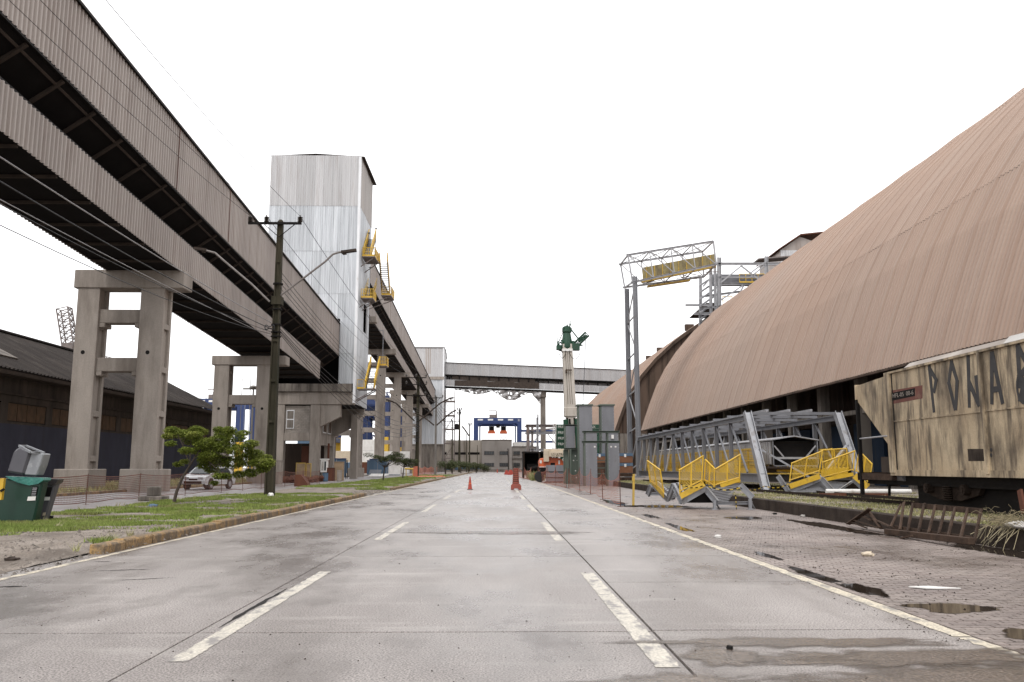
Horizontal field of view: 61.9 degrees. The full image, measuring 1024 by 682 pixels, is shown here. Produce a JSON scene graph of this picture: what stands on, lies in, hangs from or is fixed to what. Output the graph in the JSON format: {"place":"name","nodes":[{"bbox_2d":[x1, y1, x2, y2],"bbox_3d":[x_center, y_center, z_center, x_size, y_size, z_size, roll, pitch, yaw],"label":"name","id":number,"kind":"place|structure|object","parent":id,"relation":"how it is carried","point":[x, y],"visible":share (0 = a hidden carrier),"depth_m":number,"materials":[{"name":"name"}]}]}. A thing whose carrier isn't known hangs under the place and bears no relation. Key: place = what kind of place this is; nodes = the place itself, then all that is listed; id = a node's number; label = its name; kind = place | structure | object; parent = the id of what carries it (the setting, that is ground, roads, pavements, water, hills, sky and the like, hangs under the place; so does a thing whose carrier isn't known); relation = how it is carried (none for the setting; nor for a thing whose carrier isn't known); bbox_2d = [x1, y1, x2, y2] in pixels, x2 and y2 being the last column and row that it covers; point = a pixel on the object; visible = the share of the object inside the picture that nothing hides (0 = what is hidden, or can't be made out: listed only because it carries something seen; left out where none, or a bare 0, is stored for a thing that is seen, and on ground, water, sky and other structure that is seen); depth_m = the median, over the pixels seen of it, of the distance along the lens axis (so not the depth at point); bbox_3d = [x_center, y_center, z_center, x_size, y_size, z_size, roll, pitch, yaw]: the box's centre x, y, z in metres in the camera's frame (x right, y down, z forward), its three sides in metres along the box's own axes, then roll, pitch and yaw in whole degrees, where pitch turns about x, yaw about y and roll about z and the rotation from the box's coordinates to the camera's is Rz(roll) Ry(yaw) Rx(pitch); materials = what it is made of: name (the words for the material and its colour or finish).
{"place":"outdoors","nodes":[
{"label":"outdoors","id":0,"kind":"place"},
{"bbox_2d":[0,524,210,575],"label":"gravel","id":1,"kind":"structure","parent":0,"point":[36,547],"depth_m":14.45,"materials":[{"name":"gravel"}]},
{"bbox_2d":[0,492,353,543],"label":"grass","id":2,"kind":"structure","parent":0,"point":[170,507],"depth_m":24.22,"materials":[{"name":"plant"}]},
{"bbox_2d":[138,486,168,500],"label":"concrete block","id":3,"kind":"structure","parent":2,"relation":"on","point":[153,492],"depth_m":37.06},
{"bbox_2d":[0,468,474,571],"bbox_3d":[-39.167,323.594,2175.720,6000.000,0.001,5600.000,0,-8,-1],"label":"ground","id":4,"kind":"structure","parent":0,"point":[86,553],"depth_m":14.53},
{"bbox_2d":[56,306,74,348],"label":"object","id":5,"kind":"object","parent":4,"relation":"on","point":[70,344],"visible":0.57,"depth_m":130.06,"materials":[{"name":"grey metal"}]},
{"bbox_2d":[53,270,192,491],"bbox_3d":[-23.710,2.437,52.495,6.850,13.650,2.400,0,-8,-1],"label":"support frame","id":6,"kind":"object","parent":4,"relation":"on","point":[93,366],"visible":0.91,"depth_m":52.21,"materials":[{"name":"concrete"}]},
{"bbox_2d":[0,0,339,378],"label":"conveyor gallery","id":7,"kind":"object","parent":6,"relation":"on","point":[73,132],"visible":0.82,"depth_m":45.80,"materials":[{"name":"metal"}]},
{"bbox_2d":[43,492,352,551],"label":"weeds","id":8,"kind":"object","parent":4,"relation":"on","point":[132,534],"visible":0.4,"depth_m":20.18,"materials":[{"name":"green plant"}]},
{"bbox_2d":[161,425,275,502],"bbox_3d":[-10.918,4.671,31.871,4.593,3.045,2.285,0,-8,-1],"label":"tree","id":9,"kind":"object","parent":4,"relation":"on","point":[258,459],"visible":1,"depth_m":31.68,"materials":[{"name":"green plant"}]},
{"bbox_2d":[199,389,254,471],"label":"gantry crane","id":10,"kind":"object","parent":4,"relation":"on","point":[238,409],"visible":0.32,"depth_m":258.50,"materials":[{"name":"blue metal"}]},
{"bbox_2d":[209,356,289,483],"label":"support frame","id":11,"kind":"object","parent":4,"relation":"on","point":[225,400],"visible":0.48,"depth_m":77.90,"materials":[{"name":"concrete"}]},
{"bbox_2d":[193,215,356,494],"bbox_3d":[-11.610,0.616,41.112,7.928,13.720,0.581,0,-8,-1],"label":"utility pole","id":12,"kind":"object","parent":4,"relation":"on","point":[277,300],"visible":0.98,"depth_m":41.24,"materials":[{"name":"wood"}]},
{"bbox_2d":[9,0,249,215],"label":"power line","id":13,"kind":"object","parent":12,"relation":"attached to","point":[116,100],"visible":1,"depth_m":26.85,"materials":[{"name":"metal"}]},
{"bbox_2d":[0,181,268,327],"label":"power line","id":14,"kind":"object","parent":12,"relation":"attached to","point":[118,249],"visible":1,"depth_m":24.86,"materials":[{"name":"metal"}]},
{"bbox_2d":[0,225,269,333],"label":"power line","id":15,"kind":"object","parent":12,"relation":"attached to","point":[119,279],"visible":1,"depth_m":25.25,"materials":[{"name":"metal"}]},
{"bbox_2d":[0,199,269,336],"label":"power line","id":16,"kind":"object","parent":12,"relation":"attached to","point":[118,261],"visible":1,"depth_m":25.48,"materials":[{"name":"metal"}]},
{"bbox_2d":[0,204,270,331],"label":"power line","id":17,"kind":"object","parent":12,"relation":"attached to","point":[119,265],"visible":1,"depth_m":25.11,"materials":[{"name":"metal"}]},
{"bbox_2d":[0,156,271,322],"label":"power line","id":18,"kind":"object","parent":12,"relation":"attached to","point":[119,232],"visible":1,"depth_m":24.84,"materials":[{"name":"metal"}]},
{"bbox_2d":[40,0,264,214],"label":"power line","id":19,"kind":"object","parent":12,"relation":"attached to","point":[137,97],"visible":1,"depth_m":26.42,"materials":[{"name":"metal"}]},
{"bbox_2d":[106,0,299,215],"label":"power line","id":20,"kind":"object","parent":12,"relation":"attached to","point":[191,99],"visible":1,"depth_m":26.84,"materials":[{"name":"metal"}]},
{"bbox_2d":[335,316,377,476],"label":"support frame","id":21,"kind":"object","parent":4,"relation":"on","point":[374,319],"visible":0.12,"depth_m":129.23,"materials":[{"name":"concrete"}]},
{"bbox_2d":[368,264,434,415],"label":"conveyor gallery","id":22,"kind":"object","parent":21,"relation":"on","point":[390,324],"visible":0.51,"depth_m":168.13,"materials":[{"name":"metal"}]},
{"bbox_2d":[361,349,396,469],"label":"support frame","id":23,"kind":"object","parent":4,"relation":"on","point":[378,398],"visible":0.45,"depth_m":155.82,"materials":[{"name":"concrete"}]},
{"bbox_2d":[363,452,408,479],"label":"tree","id":24,"kind":"object","parent":4,"relation":"on","point":[393,457],"visible":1,"depth_m":88.66,"materials":[{"name":"green plant"}]},
{"bbox_2d":[374,372,410,473],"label":"support frame","id":25,"kind":"object","parent":4,"relation":"on","point":[395,414],"visible":0.41,"depth_m":181.54,"materials":[{"name":"concrete"}]},
{"bbox_2d":[390,390,420,472],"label":"support frame","id":26,"kind":"object","parent":4,"relation":"on","point":[408,403],"visible":0.48,"depth_m":207.12,"materials":[{"name":"concrete"}]},
{"bbox_2d":[401,404,428,472],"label":"support frame","id":27,"kind":"object","parent":4,"relation":"on","point":[403,406],"visible":0.38,"depth_m":232.82,"materials":[{"name":"concrete"}]},
{"bbox_2d":[386,374,453,476],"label":"utility pole","id":28,"kind":"object","parent":4,"relation":"on","point":[416,440],"visible":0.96,"depth_m":119.50,"materials":[{"name":"wood"}]},
{"bbox_2d":[415,395,455,474],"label":"utility pole","id":29,"kind":"object","parent":4,"relation":"on","point":[435,457],"visible":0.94,"depth_m":149.13,"materials":[{"name":"wood"}]},
{"bbox_2d":[474,410,521,441],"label":"gantry crane","id":30,"kind":"object","parent":4,"relation":"on","point":[493,420],"visible":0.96,"depth_m":329.08,"materials":[{"name":"blue metal"}]},
{"bbox_2d":[52,472,444,510],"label":"side road","id":31,"kind":"structure","parent":0,"point":[114,502],"depth_m":45.59,"materials":[{"name":"concrete"}]},
{"bbox_2d":[56,482,250,496],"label":"kerb","id":32,"kind":"structure","parent":31,"relation":"on","point":[109,491],"depth_m":48.06,"materials":[{"name":"concrete"}]},
{"bbox_2d":[54,470,319,504],"bbox_3d":[-16.638,7.887,47.317,0.314,1.251,55.544,0,-8,0],"label":"orange fence","id":33,"kind":"object","parent":31,"relation":"on","point":[288,479],"visible":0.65,"depth_m":38.73,"materials":[{"name":"plastic"}]},
{"bbox_2d":[181,466,234,489],"bbox_3d":[-20.224,9.102,56.914,1.810,1.546,4.138,-1,-9,9],"label":"parked car","id":34,"kind":"object","parent":31,"relation":"on","point":[191,480],"visible":0.56,"depth_m":55.82,"materials":[{"name":"paint"}]},
{"bbox_2d":[275,460,283,483],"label":"concrete post","id":35,"kind":"object","parent":31,"relation":"on","point":[279,465],"visible":0.56,"depth_m":72.38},
{"bbox_2d":[268,154,376,478],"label":"transfer tower","id":36,"kind":"structure","parent":31,"relation":"on","point":[327,198],"depth_m":104.76,"materials":[{"name":"metal"}]},
{"bbox_2d":[359,266,376,310],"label":"staircase","id":37,"kind":"structure","parent":36,"relation":"attached to","point":[368,298],"depth_m":106.53,"materials":[{"name":"yellow metal"}]},
{"bbox_2d":[355,330,388,401],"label":"staircase","id":38,"kind":"structure","parent":36,"relation":"attached to","point":[376,367],"depth_m":105.66,"materials":[{"name":"yellow metal"}]},
{"bbox_2d":[361,227,394,308],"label":"staircase","id":39,"kind":"structure","parent":36,"relation":"attached to","point":[370,258],"depth_m":109.38,"materials":[{"name":"yellow metal"}]},
{"bbox_2d":[369,459,385,476],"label":"hoarding","id":40,"kind":"object","parent":31,"relation":"on","point":[374,464],"visible":0.59,"depth_m":131.25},
{"bbox_2d":[412,347,446,471],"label":"transfer tower","id":41,"kind":"structure","parent":31,"relation":"on","point":[433,359],"depth_m":261.90,"materials":[{"name":"metal"}]},
{"bbox_2d":[444,390,454,471],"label":"steel stair tower","id":42,"kind":"structure","parent":31,"relation":"on","point":[453,416],"depth_m":262.54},
{"bbox_2d":[295,474,453,489],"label":"grass","id":43,"kind":"structure","parent":0,"point":[377,484],"depth_m":68.22,"materials":[{"name":"plant"}]},
{"bbox_2d":[0,472,1023,681],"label":"road","id":44,"kind":"structure","parent":0,"point":[333,598],"depth_m":9.18,"materials":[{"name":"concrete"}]},
{"bbox_2d":[87,472,472,554],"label":"kerb","id":45,"kind":"structure","parent":44,"relation":"on","point":[118,544],"depth_m":19.49,"materials":[{"name":"concrete"}]},
{"bbox_2d":[390,531,587,533],"bbox_3d":[-0.422,4.277,19.032,4.868,0.001,1.135,0,-8,-1],"label":"wet patch","id":46,"kind":"object","parent":44,"relation":"on","point":[498,532],"visible":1,"depth_m":19.11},
{"bbox_2d":[482,440,535,468],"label":"office building","id":47,"kind":"structure","parent":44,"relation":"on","point":[501,454],"depth_m":280.51,"materials":[{"name":"concrete"}]},
{"bbox_2d":[511,468,520,489],"bbox_3d":[0.263,8.986,55.597,0.670,1.400,0.500,0,-8,-1],"label":"plastic barrier","id":48,"kind":"object","parent":44,"relation":"on","point":[515,484],"visible":1,"depth_m":55.41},
{"bbox_2d":[572,673,746,681],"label":"wet patch","id":49,"kind":"object","parent":44,"relation":"on","point":[667,677],"visible":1,"depth_m":5.88,"materials":[{"name":"liquid"}]},
{"bbox_2d":[682,646,761,665],"bbox_3d":[1.643,2.436,6.589,0.791,0.001,0.798,-4,-10,28],"label":"wet patch","id":50,"kind":"object","parent":44,"relation":"on","point":[715,656],"visible":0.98,"depth_m":6.59,"materials":[{"name":"concrete"}]},
{"bbox_2d":[616,637,946,647],"bbox_3d":[2.235,2.518,7.144,3.349,0.001,0.560,0,-8,-1],"label":"wet patch","id":51,"kind":"object","parent":44,"relation":"on","point":[806,641],"visible":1,"depth_m":7.12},
{"bbox_2d":[756,651,1012,666],"bbox_3d":[2.670,2.426,6.517,2.966,0.001,0.661,0,-8,-1],"label":"wet patch","id":52,"kind":"object","parent":44,"relation":"on","point":[792,659],"visible":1,"depth_m":6.42,"materials":[{"name":"liquid"}]},
{"bbox_2d":[782,665,1023,681],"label":"wet patch","id":53,"kind":"object","parent":44,"relation":"on","point":[994,673],"visible":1,"depth_m":5.99,"materials":[{"name":"liquid"}]},
{"bbox_2d":[803,648,1023,666],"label":"wet patch","id":54,"kind":"object","parent":44,"relation":"on","point":[940,657],"visible":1,"depth_m":6.56,"materials":[{"name":"liquid"}]},
{"bbox_2d":[0,0,1023,467],"label":"sky","id":55,"kind":"structure","parent":0,"point":[516,152],"materials":[{"name":"white"}]},
{"bbox_2d":[519,472,747,507],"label":"apron","id":56,"kind":"object","parent":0,"point":[642,497],"visible":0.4,"depth_m":41.49,"materials":[{"name":"concrete"}]},
{"bbox_2d":[522,452,551,477],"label":"black shelter","id":57,"kind":"object","parent":56,"relation":"on","point":[530,460],"visible":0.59,"depth_m":114.30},
{"bbox_2d":[525,414,565,451],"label":"steel scaffold","id":58,"kind":"object","parent":56,"relation":"on","point":[532,431],"visible":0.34,"depth_m":134.03,"materials":[{"name":"metal"}]},
{"bbox_2d":[534,449,563,481],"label":"truck","id":59,"kind":"object","parent":56,"relation":"on","point":[545,460],"visible":0.52,"depth_m":84.44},
{"bbox_2d":[537,466,567,487],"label":"orange fence","id":60,"kind":"object","parent":56,"relation":"on","point":[555,475],"visible":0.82,"depth_m":68.83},
{"bbox_2d":[544,465,562,482],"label":"shuttering","id":61,"kind":"object","parent":56,"relation":"on","point":[551,469],"visible":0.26,"depth_m":82.11,"materials":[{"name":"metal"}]},
{"bbox_2d":[563,424,576,483],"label":"column assembly","id":62,"kind":"object","parent":56,"relation":"on","point":[570,456],"depth_m":75.65,"materials":[{"name":"metal"}]},
{"bbox_2d":[552,320,598,459],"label":"mobile crane","id":63,"kind":"object","parent":56,"relation":"on","point":[567,347],"visible":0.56,"depth_m":88.34,"materials":[{"name":"white metal"}]},
{"bbox_2d":[575,404,614,483],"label":"column assembly","id":64,"kind":"object","parent":56,"relation":"on","point":[584,417],"depth_m":73.94,"materials":[{"name":"metal"}]},
{"bbox_2d":[568,468,623,506],"bbox_3d":[4.127,7.520,45.620,0.519,1.481,27.746,0,-8,0],"label":"orange fence","id":65,"kind":"object","parent":56,"relation":"on","point":[587,481],"visible":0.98,"depth_m":41.01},
{"bbox_2d":[581,431,620,485],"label":"column assembly","id":66,"kind":"object","parent":56,"relation":"on","point":[611,460],"depth_m":67.57,"materials":[{"name":"metal"}]},
{"bbox_2d":[567,492,1023,654],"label":"paved apron","id":67,"kind":"object","parent":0,"point":[988,626],"visible":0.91,"depth_m":13.28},
{"bbox_2d":[645,454,754,509],"bbox_3d":[6.630,5.191,31.757,2.622,1.928,5.372,3,-9,-19],"label":"stair unit","id":68,"kind":"object","parent":67,"relation":"on","point":[705,494],"visible":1,"depth_m":30.10,"materials":[{"name":"metal"}]},
{"bbox_2d":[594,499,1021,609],"bbox_3d":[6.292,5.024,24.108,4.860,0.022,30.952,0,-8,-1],"label":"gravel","id":69,"kind":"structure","parent":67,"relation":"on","point":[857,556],"depth_m":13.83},
{"bbox_2d":[788,565,845,584],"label":"puddle","id":70,"kind":"object","parent":67,"relation":"on","point":[812,574],"visible":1,"depth_m":11.54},
{"bbox_2d":[787,519,888,535],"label":"puddle","id":71,"kind":"object","parent":67,"relation":"on","point":[825,525],"visible":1,"depth_m":20.70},
{"bbox_2d":[840,583,889,596],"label":"puddle","id":72,"kind":"object","parent":67,"relation":"on","point":[865,589],"visible":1,"depth_m":10.22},
{"bbox_2d":[846,508,894,528],"bbox_3d":[8.339,4.144,19.976,0.223,0.506,2.645,0,-8,-1],"label":"broken pallet","id":73,"kind":"object","parent":67,"relation":"on","point":[862,514],"visible":0.99,"depth_m":19.91,"materials":[{"name":"brown wood"}]},
{"bbox_2d":[884,529,974,544],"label":"timber beam","id":74,"kind":"structure","parent":67,"relation":"on","point":[945,538],"depth_m":16.46,"materials":[{"name":"brown wood"}]},
{"bbox_2d":[890,501,982,541],"bbox_3d":[8.586,3.642,17.375,0.404,0.634,3.600,0,-8,-1],"label":"pallet","id":75,"kind":"object","parent":67,"relation":"on","point":[942,508],"visible":0.76,"depth_m":17.24,"materials":[{"name":"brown wood"}]},
{"bbox_2d":[899,603,998,613],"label":"puddle","id":76,"kind":"object","parent":67,"relation":"on","point":[958,608],"visible":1,"depth_m":8.90,"materials":[{"name":"liquid"}]},
{"bbox_2d":[951,543,1023,557],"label":"puddle","id":77,"kind":"object","parent":67,"relation":"on","point":[1013,553],"visible":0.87,"depth_m":14.96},
{"bbox_2d":[1002,628,1023,639],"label":"puddle","id":78,"kind":"object","parent":67,"relation":"on","point":[1016,633],"visible":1,"depth_m":7.51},
{"bbox_2d":[605,474,1023,550],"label":"grass verge","id":79,"kind":"structure","parent":0,"point":[832,513],"depth_m":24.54,"materials":[{"name":"plant"}]},
{"bbox_2d":[445,362,625,451],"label":"crossing gallery","id":80,"kind":"object","parent":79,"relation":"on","point":[543,380],"visible":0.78,"depth_m":267.32,"materials":[{"name":"metal"}]},
{"bbox_2d":[454,388,540,403],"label":"hanging net","id":81,"kind":"object","parent":80,"relation":"hanging from","point":[515,396],"visible":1,"depth_m":266.66,"materials":[{"name":"plastic"}]},
{"bbox_2d":[624,276,644,477],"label":"steel portal","id":82,"kind":"object","parent":79,"relation":"on","point":[637,428],"visible":0.81,"depth_m":97.13,"materials":[{"name":"metal"}]},
{"bbox_2d":[619,240,718,288],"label":"leaning truss gallery","id":83,"kind":"object","parent":82,"relation":"on","point":[653,273],"visible":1,"depth_m":99.61,"materials":[{"name":"metal"}]},
{"bbox_2d":[576,324,697,473],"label":"storage vault","id":84,"kind":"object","parent":79,"relation":"on","point":[652,368],"visible":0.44,"depth_m":149.94,"materials":[{"name":"metal"}]},
{"bbox_2d":[756,231,823,273],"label":"ridge house","id":85,"kind":"structure","parent":84,"relation":"on","point":[792,246],"depth_m":151.10,"materials":[{"name":"metal"}]},
{"bbox_2d":[685,256,789,325],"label":"steel framework","id":86,"kind":"object","parent":79,"relation":"on","point":[717,280],"visible":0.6,"depth_m":129.46,"materials":[{"name":"metal"}]},
{"bbox_2d":[636,409,858,489],"bbox_3d":[13.630,7.695,56.908,5.140,4.300,35.840,0,-8,-1],"label":"conveyor truss","id":87,"kind":"object","parent":79,"relation":"on","point":[764,459],"visible":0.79,"depth_m":45.40,"materials":[{"name":"metal"}]},
{"bbox_2d":[776,448,872,491],"bbox_3d":[13.311,5.592,36.896,3.888,1.991,2.318,0,-8,-1],"label":"stair unit","id":88,"kind":"object","parent":79,"relation":"on","point":[839,478],"visible":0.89,"depth_m":36.39,"materials":[{"name":"metal"}]},
{"bbox_2d":[641,87,1023,488],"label":"storage vault","id":89,"kind":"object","parent":79,"relation":"on","point":[923,259],"visible":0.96,"depth_m":51.66,"materials":[{"name":"metal"}]},
{"bbox_2d":[831,426,846,467],"bbox_3d":[22.146,7.906,58.881,0.200,3.900,4.200,0,-8,-1],"label":"blue door","id":90,"kind":"structure","parent":89,"relation":"in","point":[836,440],"depth_m":58.02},
{"bbox_2d":[853,422,887,485],"bbox_3d":[22.253,7.027,52.946,0.200,3.900,4.200,0,-8,-1],"label":"blue door","id":91,"kind":"structure","parent":89,"relation":"in","point":[879,445],"depth_m":51.91,"materials":[{"name":"metal"}]},
{"bbox_2d":[825,489,911,493],"bbox_3d":[14.236,6.007,34.097,3.314,0.180,0.180,-1,-8,4],"label":"white pipe","id":92,"kind":"object","parent":79,"relation":"on","point":[901,491],"visible":0.89,"depth_m":34.02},
{"bbox_2d":[854,333,1023,515],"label":"hopper wagon","id":93,"kind":"object","parent":79,"relation":"on","point":[949,427],"visible":1,"depth_m":21.11,"materials":[{"name":"beige metal"}]},
{"bbox_2d":[969,504,1023,549],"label":"straw heap","id":94,"kind":"object","parent":79,"relation":"on","point":[1002,522],"visible":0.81,"depth_m":15.33,"materials":[{"name":"plant"}]},
{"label":"yard","id":95,"kind":"structure","parent":0,"visible":0},
{"bbox_2d":[0,329,212,481],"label":"warehouse","id":96,"kind":"structure","parent":95,"relation":"on","point":[35,381],"depth_m":68.01,"materials":[{"name":"metal"}]},
{"bbox_2d":[7,402,45,424],"bbox_3d":[-35.201,5.269,61.727,0.210,1.350,5.100,0,-8,-1],"label":"window","id":97,"kind":"structure","parent":96,"relation":"in","point":[21,413],"depth_m":61.66,"materials":[{"name":"wood"}]},
{"bbox_2d":[52,408,68,426],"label":"window","id":98,"kind":"structure","parent":96,"relation":"in","point":[60,416],"depth_m":66.50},
{"bbox_2d":[100,414,115,430],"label":"window","id":99,"kind":"structure","parent":96,"relation":"in","point":[108,422],"depth_m":74.71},
{"bbox_2d":[120,417,132,432],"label":"window","id":100,"kind":"structure","parent":96,"relation":"in","point":[126,423],"depth_m":78.36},
{"bbox_2d":[57,477,246,492],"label":"weeds","id":101,"kind":"object","parent":95,"relation":"on","point":[63,490],"visible":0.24,"depth_m":50.89,"materials":[{"name":"green plant"}]},
{"bbox_2d":[336,392,390,450],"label":"shipping containers","id":102,"kind":"object","parent":95,"relation":"on","point":[371,403],"visible":0.13,"depth_m":229.46,"materials":[{"name":"blue metal"}]},
{"bbox_2d":[363,409,401,450],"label":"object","id":103,"kind":"object","parent":95,"relation":"on","point":[367,435],"visible":0.05,"depth_m":239.07,"materials":[{"name":"blue metal"}]},
{"bbox_2d":[414,440,481,471],"bbox_3d":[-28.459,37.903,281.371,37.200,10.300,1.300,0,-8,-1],"label":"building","id":104,"kind":"structure","parent":95,"relation":"on","point":[473,449],"depth_m":281.41,"materials":[{"name":"concrete"}]},
{"bbox_3d":[-12.525,4.432,20.502,2.100,0.095,1.900,0,-8,-1],"label":"concrete pad","id":105,"kind":"object","parent":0,"visible":0},
{"bbox_2d":[0,476,50,521],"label":"litter bin","id":106,"kind":"object","parent":105,"relation":"on","point":[23,499],"visible":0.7,"depth_m":20.47,"materials":[{"name":"plastic"}]},
{"bbox_2d":[8,445,49,474],"bbox_3d":[-11.962,2.892,20.753,1.272,0.743,0.576,0,-8,-1],"label":"bin hood","id":107,"kind":"object","parent":106,"relation":"on","point":[27,460],"visible":1,"depth_m":20.57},
{"bbox_2d":[40,478,63,519],"bbox_3d":[-11.556,3.966,21.271,0.571,1.082,0.350,0,-8,-1],"label":"litter bin","id":108,"kind":"object","parent":105,"relation":"on","point":[51,492],"visible":0.62,"depth_m":21.17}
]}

